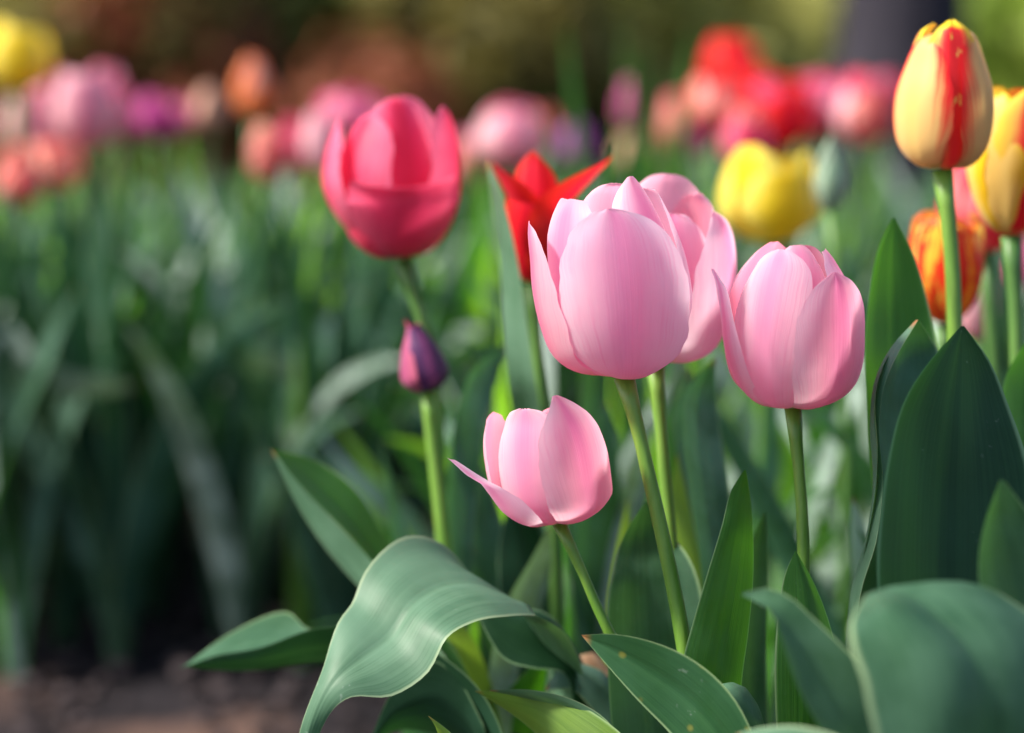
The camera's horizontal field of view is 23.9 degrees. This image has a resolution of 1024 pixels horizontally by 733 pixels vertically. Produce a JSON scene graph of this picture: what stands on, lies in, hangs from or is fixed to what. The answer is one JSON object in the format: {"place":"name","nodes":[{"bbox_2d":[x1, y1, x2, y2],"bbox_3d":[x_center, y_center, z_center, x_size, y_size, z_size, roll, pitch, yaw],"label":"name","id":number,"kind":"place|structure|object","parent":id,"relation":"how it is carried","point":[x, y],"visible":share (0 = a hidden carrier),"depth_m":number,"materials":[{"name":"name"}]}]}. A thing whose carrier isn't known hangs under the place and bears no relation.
{"place":"outdoors","nodes":[
{"label":"outdoors","id":0,"kind":"place"},
{"bbox_2d":[0,131,897,732],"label":"ground","id":1,"kind":"structure","parent":0,"point":[150,687],"depth_m":1.81,"materials":[{"name":"soil"}]},
{"bbox_2d":[0,212,51,457],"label":"tulip plant","id":2,"kind":"object","parent":1,"relation":"on","point":[6,352],"visible":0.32,"depth_m":1.91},
{"bbox_2d":[3,95,52,238],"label":"tulip","id":3,"kind":"object","parent":1,"relation":"on","point":[35,128],"visible":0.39,"depth_m":2.28,"materials":[{"name":"pink plant"}]},
{"bbox_2d":[0,180,76,478],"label":"tulip plant","id":4,"kind":"object","parent":1,"relation":"on","point":[30,384],"visible":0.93,"depth_m":1.75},
{"bbox_2d":[0,145,100,560],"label":"tulip","id":5,"kind":"object","parent":1,"relation":"on","point":[19,166],"visible":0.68,"depth_m":2.04,"materials":[{"name":"pink plant"}]},
{"bbox_2d":[0,222,116,645],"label":"tulip plant","id":6,"kind":"object","parent":1,"relation":"on","point":[63,585],"visible":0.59,"depth_m":1.87,"materials":[{"name":"plant"}]},
{"bbox_2d":[0,20,118,235],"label":"tulip","id":7,"kind":"object","parent":1,"relation":"on","point":[26,60],"visible":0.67,"depth_m":2.12,"materials":[{"name":"yellow plant"}]},
{"bbox_2d":[0,294,135,679],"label":"tulip plant","id":8,"kind":"object","parent":1,"relation":"on","point":[18,578],"visible":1,"depth_m":1.81,"materials":[{"name":"green plant"}]},
{"bbox_2d":[8,148,160,602],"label":"tulip plant","id":9,"kind":"object","parent":1,"relation":"on","point":[92,256],"visible":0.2,"depth_m":1.97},
{"bbox_2d":[43,64,129,292],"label":"tulip","id":10,"kind":"object","parent":1,"relation":"on","point":[121,85],"visible":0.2,"depth_m":2.30,"materials":[{"name":"pink plant"}]},
{"bbox_2d":[32,140,142,362],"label":"tulip","id":11,"kind":"object","parent":1,"relation":"on","point":[58,161],"visible":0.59,"depth_m":2.08,"materials":[{"name":"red plant"}]},
{"bbox_2d":[44,66,164,319],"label":"tulip","id":12,"kind":"object","parent":1,"relation":"on","point":[83,110],"visible":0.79,"depth_m":2.12,"materials":[{"name":"pink plant"}]},
{"bbox_2d":[1,219,213,315],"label":"tulip plant","id":13,"kind":"object","parent":1,"relation":"on","point":[153,262],"visible":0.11,"depth_m":2.11,"materials":[{"name":"green plant"}]},
{"bbox_2d":[0,0,256,195],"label":"shrub","id":14,"kind":"object","parent":1,"relation":"on","point":[36,15],"visible":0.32,"depth_m":5.89,"materials":[{"name":"green plant"}]},
{"bbox_2d":[115,94,171,253],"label":"tulip","id":15,"kind":"object","parent":1,"relation":"on","point":[129,127],"visible":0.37,"depth_m":2.59,"materials":[{"name":"pink plant"}]},
{"bbox_2d":[0,156,292,663],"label":"tulip plant","id":16,"kind":"object","parent":1,"relation":"on","point":[114,543],"visible":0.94,"depth_m":1.80,"materials":[{"name":"plant"}]},
{"bbox_2d":[0,257,318,378],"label":"tulip plant","id":17,"kind":"object","parent":1,"relation":"on","point":[149,317],"visible":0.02,"depth_m":2.10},
{"bbox_2d":[137,93,193,299],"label":"tulip","id":18,"kind":"object","parent":1,"relation":"on","point":[155,117],"visible":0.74,"depth_m":2.49,"materials":[{"name":"purple plant"}]},
{"bbox_2d":[45,0,291,199],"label":"shrub","id":19,"kind":"object","parent":1,"relation":"on","point":[229,62],"visible":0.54,"depth_m":5.94,"materials":[{"name":"green plant"}]},
{"bbox_2d":[52,153,301,429],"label":"tulip plant","id":20,"kind":"object","parent":1,"relation":"on","point":[145,380],"visible":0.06,"depth_m":2.19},
{"bbox_2d":[0,533,401,732],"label":"soil crumbs","id":21,"kind":"object","parent":1,"relation":"on","point":[29,681],"visible":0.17,"depth_m":1.78,"materials":[{"name":"soil"}]},
{"bbox_2d":[177,84,225,263],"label":"tulip","id":22,"kind":"object","parent":1,"relation":"on","point":[208,111],"visible":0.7,"depth_m":2.59,"materials":[{"name":"pink plant"}]},
{"bbox_2d":[36,180,371,457],"bbox_3d":[-0.268,0.015,2.071,0.365,0.352,0.168,-5,10,-30],"label":"tulip plant","id":23,"kind":"object","parent":1,"relation":"on","point":[134,398],"visible":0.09,"depth_m":2.04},
{"bbox_2d":[26,139,386,612],"bbox_3d":[-0.304,0.001,2.023,0.407,0.393,0.187,8,11,41],"label":"tulip plant","id":24,"kind":"object","parent":1,"relation":"on","point":[186,340],"visible":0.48,"depth_m":1.96,"materials":[{"name":"plant"}]},
{"bbox_2d":[168,98,245,264],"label":"tulip","id":25,"kind":"object","parent":1,"relation":"on","point":[183,124],"visible":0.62,"depth_m":2.59,"materials":[{"name":"pink plant"}]},
{"bbox_2d":[169,123,287,616],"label":"tulip","id":26,"kind":"object","parent":1,"relation":"on","point":[268,159],"visible":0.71,"depth_m":1.99,"materials":[{"name":"pink plant"}]},
{"bbox_2d":[191,55,277,306],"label":"tulip","id":27,"kind":"object","parent":1,"relation":"on","point":[255,95],"visible":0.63,"depth_m":2.33,"materials":[{"name":"orange plant"}]},
{"bbox_2d":[44,158,444,607],"bbox_3d":[-0.234,0.012,2.038,0.249,0.367,0.262,-7,11,-39],"label":"tulip plant","id":28,"kind":"object","parent":1,"relation":"on","point":[195,227],"visible":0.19,"depth_m":2.02,"materials":[{"name":"green plant"}]},
{"bbox_2d":[124,217,400,633],"bbox_3d":[-0.148,0.056,1.825,0.244,0.343,0.233,0,9,1],"label":"tulip plant","id":29,"kind":"object","parent":1,"relation":"on","point":[242,578],"visible":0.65,"depth_m":1.82,"materials":[{"name":"green plant"}]},
{"bbox_2d":[186,171,369,295],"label":"tulip plant","id":30,"kind":"object","parent":1,"relation":"on","point":[223,268],"visible":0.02,"depth_m":2.51,"materials":[{"name":"green plant"}]},
{"bbox_2d":[199,196,357,638],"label":"tulip plant","id":31,"kind":"object","parent":1,"relation":"on","point":[229,441],"visible":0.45,"depth_m":1.87,"materials":[{"name":"plant"}]},
{"bbox_2d":[220,170,352,310],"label":"tulip plant","id":32,"kind":"object","parent":1,"relation":"on","point":[330,239],"visible":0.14,"depth_m":2.13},
{"bbox_2d":[213,0,364,183],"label":"shrub","id":33,"kind":"object","parent":1,"relation":"on","point":[288,72],"visible":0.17,"depth_m":6.48,"materials":[{"name":"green plant"}]},
{"bbox_2d":[281,117,304,255],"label":"tulip","id":34,"kind":"object","parent":1,"relation":"on","point":[292,131],"visible":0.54,"depth_m":2.19,"materials":[{"name":"pink plant"}]},
{"bbox_2d":[131,185,461,374],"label":"tulip plant","id":35,"kind":"object","parent":1,"relation":"on","point":[146,285],"visible":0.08,"depth_m":2.11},
{"bbox_2d":[301,111,334,323],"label":"tulip","id":36,"kind":"object","parent":1,"relation":"on","point":[317,131],"visible":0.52,"depth_m":1.99,"materials":[{"name":"pink plant"}]},
{"bbox_2d":[232,265,421,668],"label":"tulip plant","id":37,"kind":"object","parent":1,"relation":"on","point":[301,610],"visible":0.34,"depth_m":1.82,"materials":[{"name":"green plant"}]},
{"bbox_2d":[209,223,449,627],"bbox_3d":[-0.103,0.053,1.841,0.165,0.346,0.358,1,9,8],"label":"tulip plant","id":38,"kind":"object","parent":1,"relation":"on","point":[332,586],"visible":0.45,"depth_m":1.76,"materials":[{"name":"plant"}]},
{"bbox_2d":[317,88,382,260],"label":"tulip","id":39,"kind":"object","parent":1,"relation":"on","point":[350,108],"visible":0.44,"depth_m":2.37,"materials":[{"name":"pink plant"}]},
{"bbox_2d":[240,0,462,125],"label":"shrub","id":40,"kind":"object","parent":1,"relation":"on","point":[314,14],"visible":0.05,"depth_m":6.54,"materials":[{"name":"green plant"}]},
{"bbox_2d":[206,236,501,521],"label":"tulip plant","id":41,"kind":"object","parent":1,"relation":"on","point":[416,502],"visible":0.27,"depth_m":1.88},
{"bbox_2d":[257,195,462,384],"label":"tulip plant","id":42,"kind":"object","parent":1,"relation":"on","point":[281,280],"visible":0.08,"depth_m":2.03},
{"bbox_2d":[247,193,492,418],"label":"tulip plant","id":43,"kind":"object","parent":1,"relation":"on","point":[268,332],"visible":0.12,"depth_m":1.94,"materials":[{"name":"green plant"}]},
{"bbox_2d":[273,21,475,200],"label":"shrub","id":44,"kind":"object","parent":1,"relation":"on","point":[384,78],"visible":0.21,"depth_m":5.87,"materials":[{"name":"brown plant"}]},
{"bbox_2d":[181,449,589,732],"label":"tulip plant","id":45,"kind":"object","parent":1,"relation":"on","point":[416,602],"visible":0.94,"depth_m":0.99,"materials":[{"name":"green plant"}]},
{"bbox_2d":[262,322,509,538],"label":"tulip plant","id":46,"kind":"object","parent":1,"relation":"on","point":[413,525],"visible":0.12,"depth_m":1.52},
{"bbox_2d":[308,135,497,324],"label":"tulip plant","id":47,"kind":"object","parent":1,"relation":"on","point":[449,289],"visible":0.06,"depth_m":2.08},
{"bbox_2d":[321,95,545,732],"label":"tulip","id":48,"kind":"object","parent":1,"relation":"on","point":[391,176],"visible":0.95,"depth_m":1.10,"materials":[{"name":"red plant"}]},
{"bbox_2d":[368,144,499,529],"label":"tulip plant","id":49,"kind":"object","parent":1,"relation":"on","point":[452,233],"visible":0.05,"depth_m":2.29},
{"bbox_2d":[316,282,581,488],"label":"tulip plant","id":50,"kind":"object","parent":1,"relation":"on","point":[415,424],"visible":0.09,"depth_m":1.88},
{"bbox_2d":[400,319,505,639],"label":"tulip","id":51,"kind":"object","parent":1,"relation":"on","point":[424,369],"visible":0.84,"depth_m":1.11,"materials":[{"name":"green plant"}]},
{"bbox_2d":[391,156,522,404],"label":"tulip plant","id":52,"kind":"object","parent":1,"relation":"on","point":[481,269],"visible":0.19,"depth_m":1.88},
{"bbox_2d":[0,163,933,265],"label":"tulip foliage","id":53,"kind":"object","parent":1,"relation":"on","point":[918,209],"depth_m":4.14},
{"bbox_2d":[457,132,486,239],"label":"tulip","id":54,"kind":"object","parent":1,"relation":"on","point":[463,141],"visible":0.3,"depth_m":2.48,"materials":[{"name":"pink plant"}]},
{"bbox_2d":[349,0,629,185],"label":"shrub","id":55,"kind":"object","parent":1,"relation":"on","point":[491,53],"visible":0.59,"depth_m":6.31,"materials":[{"name":"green plant"}]},
{"bbox_2d":[314,363,682,612],"bbox_3d":[-0.020,0.128,1.453,0.194,0.312,0.282,-1,9,-7],"label":"tulip plant","id":56,"kind":"object","parent":1,"relation":"on","point":[354,479],"visible":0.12,"depth_m":1.44,"materials":[{"name":"green plant"}]},
{"bbox_2d":[447,463,551,732],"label":"tulip plant","id":57,"kind":"object","parent":1,"relation":"on","point":[512,558],"visible":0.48,"depth_m":1.10,"materials":[{"name":"green plant"}]},
{"bbox_2d":[473,100,546,289],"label":"tulip","id":58,"kind":"object","parent":1,"relation":"on","point":[509,136],"visible":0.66,"depth_m":2.27,"materials":[{"name":"pink plant"}]},
{"bbox_2d":[366,374,675,580],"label":"tulip plant","id":59,"kind":"object","parent":1,"relation":"on","point":[450,408],"visible":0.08,"depth_m":1.53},
{"bbox_2d":[372,310,682,417],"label":"tulip plant","id":60,"kind":"object","parent":1,"relation":"on","point":[454,382],"visible":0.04,"depth_m":1.76,"materials":[{"name":"green plant"}]},
{"bbox_2d":[386,227,673,438],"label":"tulip plant","id":61,"kind":"object","parent":1,"relation":"on","point":[558,367],"visible":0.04,"depth_m":1.83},
{"bbox_2d":[486,143,615,693],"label":"tulip","id":62,"kind":"object","parent":1,"relation":"on","point":[535,192],"visible":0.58,"depth_m":1.08,"materials":[{"name":"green plant"}]},
{"bbox_2d":[560,121,597,198],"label":"tulip","id":63,"kind":"object","parent":1,"relation":"on","point":[590,147],"visible":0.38,"depth_m":2.58,"materials":[{"name":"purple plant"}]},
{"bbox_2d":[445,231,738,454],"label":"tulip plant","id":64,"kind":"object","parent":1,"relation":"on","point":[476,346],"visible":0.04,"depth_m":1.80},
{"bbox_2d":[428,652,764,732],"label":"tulip plant","id":65,"kind":"object","parent":1,"relation":"on","point":[539,711],"visible":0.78,"depth_m":0.94,"materials":[{"name":"green plant"}]},
{"bbox_2d":[448,395,750,732],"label":"tulip","id":66,"kind":"object","parent":1,"relation":"on","point":[549,466],"visible":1,"depth_m":0.90,"materials":[{"name":"pink plant"}]},
{"bbox_2d":[542,20,667,200],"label":"tulip plant","id":67,"kind":"object","parent":1,"relation":"on","point":[578,155],"visible":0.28,"depth_m":2.05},
{"bbox_2d":[467,265,745,429],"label":"tulip plant","id":68,"kind":"object","parent":1,"relation":"on","point":[494,311],"visible":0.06,"depth_m":1.81,"materials":[{"name":"green plant"}]},
{"bbox_2d":[570,402,648,655],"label":"tulip plant","id":69,"kind":"object","parent":1,"relation":"on","point":[598,536],"visible":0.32,"depth_m":1.16,"materials":[{"name":"green plant"}]},
{"bbox_2d":[360,199,863,439],"bbox_3d":[0.070,0.031,1.887,0.388,0.374,0.178,-5,10,-29],"label":"tulip plant","id":70,"kind":"object","parent":1,"relation":"on","point":[484,324],"visible":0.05,"depth_m":1.83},
{"bbox_2d":[496,0,784,173],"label":"shrub","id":71,"kind":"object","parent":1,"relation":"on","point":[661,26],"visible":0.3,"depth_m":6.90,"materials":[{"name":"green plant"}]},
{"bbox_2d":[528,176,753,732],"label":"tulip","id":72,"kind":"object","parent":1,"relation":"on","point":[611,287],"visible":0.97,"depth_m":0.90,"materials":[{"name":"pink plant"}]},
{"bbox_2d":[629,26,689,183],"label":"tulip plant","id":73,"kind":"object","parent":1,"relation":"on","point":[679,156],"visible":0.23,"depth_m":2.15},
{"bbox_2d":[658,93,692,157],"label":"tulip","id":74,"kind":"object","parent":1,"relation":"on","point":[667,120],"visible":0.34,"depth_m":2.48,"materials":[{"name":"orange plant"}]},
{"bbox_2d":[640,174,736,588],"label":"tulip","id":75,"kind":"object","parent":1,"relation":"on","point":[704,231],"visible":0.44,"depth_m":0.99,"materials":[{"name":"pink plant"}]},
{"bbox_2d":[687,124,710,186],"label":"tulip","id":76,"kind":"object","parent":1,"relation":"on","point":[699,142],"visible":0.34,"depth_m":2.58,"materials":[{"name":"pink plant"}]},
{"bbox_2d":[567,365,839,548],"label":"tulip plant","id":77,"kind":"object","parent":1,"relation":"on","point":[786,501],"visible":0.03,"depth_m":1.43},
{"bbox_2d":[688,74,743,214],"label":"tulip","id":78,"kind":"object","parent":1,"relation":"on","point":[714,100],"visible":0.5,"depth_m":2.18,"materials":[{"name":"pink plant"}]},
{"bbox_2d":[620,362,824,726],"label":"tulip plant","id":79,"kind":"object","parent":1,"relation":"on","point":[777,581],"visible":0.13,"depth_m":1.34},
{"bbox_2d":[701,34,760,171],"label":"tulip","id":80,"kind":"object","parent":1,"relation":"on","point":[722,55],"visible":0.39,"depth_m":2.37,"materials":[{"name":"red plant"}]},
{"bbox_2d":[631,0,839,161],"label":"shrub","id":81,"kind":"object","parent":1,"relation":"on","point":[797,38],"visible":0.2,"depth_m":7.05,"materials":[{"name":"green plant"}]},
{"bbox_2d":[668,145,821,725],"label":"tulip","id":82,"kind":"object","parent":1,"relation":"on","point":[765,197],"visible":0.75,"depth_m":1.40,"materials":[{"name":"yellow plant"}]},
{"bbox_2d":[721,104,772,440],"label":"tulip","id":83,"kind":"object","parent":1,"relation":"on","point":[746,124],"visible":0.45,"depth_m":1.98,"materials":[{"name":"pink plant"}]},
{"bbox_2d":[708,349,807,496],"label":"tulip plant","id":84,"kind":"object","parent":1,"relation":"on","point":[723,375],"visible":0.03,"depth_m":1.79,"materials":[{"name":"green plant"}]},
{"bbox_2d":[683,363,845,647],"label":"tulip plant","id":85,"kind":"object","parent":1,"relation":"on","point":[782,534],"visible":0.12,"depth_m":1.24,"materials":[{"name":"green plant"}]},
{"bbox_2d":[672,372,866,591],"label":"tulip plant","id":86,"kind":"object","parent":1,"relation":"on","point":[686,532],"visible":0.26,"depth_m":1.10,"materials":[{"name":"green plant"}]},
{"bbox_2d":[742,76,812,158],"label":"tulip","id":87,"kind":"object","parent":1,"relation":"on","point":[784,104],"visible":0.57,"depth_m":2.07,"materials":[{"name":"red plant"}]},
{"bbox_2d":[730,63,826,254],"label":"tulip","id":88,"kind":"object","parent":1,"relation":"on","point":[744,77],"visible":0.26,"depth_m":2.28,"materials":[{"name":"red plant"}]},
{"bbox_2d":[738,83,825,255],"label":"tulip","id":89,"kind":"object","parent":1,"relation":"on","point":[818,105],"visible":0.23,"depth_m":2.23,"materials":[{"name":"pink plant"}]},
{"bbox_2d":[711,241,864,729],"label":"tulip","id":90,"kind":"object","parent":1,"relation":"on","point":[793,323],"visible":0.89,"depth_m":0.91,"materials":[{"name":"pink plant"}]},
{"bbox_2d":[720,337,870,585],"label":"tulip plant","id":91,"kind":"object","parent":1,"relation":"on","point":[828,522],"visible":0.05,"depth_m":1.48,"materials":[{"name":"green plant"}]},
{"bbox_2d":[732,357,869,616],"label":"tulip plant","id":92,"kind":"object","parent":1,"relation":"on","point":[827,450],"visible":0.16,"depth_m":1.41,"materials":[{"name":"green plant"}]},
{"bbox_2d":[679,208,941,487],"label":"tulip plant","id":93,"kind":"object","parent":1,"relation":"on","point":[849,260],"visible":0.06,"depth_m":1.84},
{"bbox_2d":[808,69,849,250],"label":"tulip","id":94,"kind":"object","parent":1,"relation":"on","point":[832,86],"visible":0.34,"depth_m":2.27,"materials":[{"name":"pink plant"}]},
{"bbox_2d":[813,131,850,636],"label":"tulip","id":95,"kind":"object","parent":1,"relation":"on","point":[830,181],"visible":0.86,"depth_m":1.35,"materials":[{"name":"green plant"}]},
{"bbox_2d":[810,72,897,244],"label":"tulip","id":96,"kind":"object","parent":1,"relation":"on","point":[890,80],"visible":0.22,"depth_m":2.40,"materials":[{"name":"pink plant"}]},
{"bbox_2d":[842,269,866,519],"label":"tulip plant","id":97,"kind":"object","parent":1,"relation":"on","point":[857,493],"visible":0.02,"depth_m":1.68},
{"bbox_2d":[834,70,893,275],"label":"tulip","id":98,"kind":"object","parent":1,"relation":"on","point":[863,115],"visible":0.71,"depth_m":2.08,"materials":[{"name":"pink plant"}]},
{"bbox_2d":[808,320,937,507],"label":"tulip plant","id":99,"kind":"object","parent":1,"relation":"on","point":[860,459],"visible":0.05,"depth_m":1.36,"materials":[{"name":"green plant"}]},
{"bbox_2d":[740,581,1023,732],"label":"tulip plant","id":100,"kind":"object","parent":1,"relation":"on","point":[938,657],"visible":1,"depth_m":0.74,"materials":[{"name":"green plant"}]},
{"bbox_2d":[822,0,968,209],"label":"tree","id":101,"kind":"object","parent":1,"relation":"on","point":[875,37],"visible":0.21,"depth_m":5.83,"materials":[{"name":"grey plant"}]},
{"bbox_2d":[845,19,993,656],"bbox_3d":[0.162,0.112,0.987,0.041,0.503,0.128,3,9,21],"label":"tulip","id":102,"kind":"object","parent":1,"relation":"on","point":[943,111],"visible":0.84,"depth_m":0.98,"materials":[{"name":"beige plant"}]},
{"bbox_2d":[857,86,1023,545],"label":"tulip","id":103,"kind":"object","parent":1,"relation":"on","point":[995,174],"visible":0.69,"depth_m":1.03,"materials":[{"name":"yellow plant"}]},
{"bbox_2d":[909,210,983,350],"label":"tulip","id":104,"kind":"object","parent":1,"relation":"on","point":[926,243],"visible":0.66,"depth_m":1.10,"materials":[{"name":"orange plant"}]},
{"bbox_2d":[877,326,1023,607],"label":"tulip plant","id":105,"kind":"object","parent":1,"relation":"on","point":[952,506],"visible":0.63,"depth_m":0.87,"materials":[{"name":"green plant"}]},
{"bbox_2d":[937,168,1023,378],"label":"tulip","id":106,"kind":"object","parent":1,"relation":"on","point":[965,206],"visible":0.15,"depth_m":1.25,"materials":[{"name":"pink plant"}]},
{"bbox_2d":[968,0,1023,90],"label":"shrub","id":107,"kind":"object","parent":1,"relation":"on","point":[996,28],"visible":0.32,"depth_m":7.13,"materials":[{"name":"green plant"}]},
{"bbox_2d":[993,249,1008,372],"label":"tulip plant","id":108,"kind":"object","parent":1,"relation":"on","point":[998,270],"visible":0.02,"depth_m":1.95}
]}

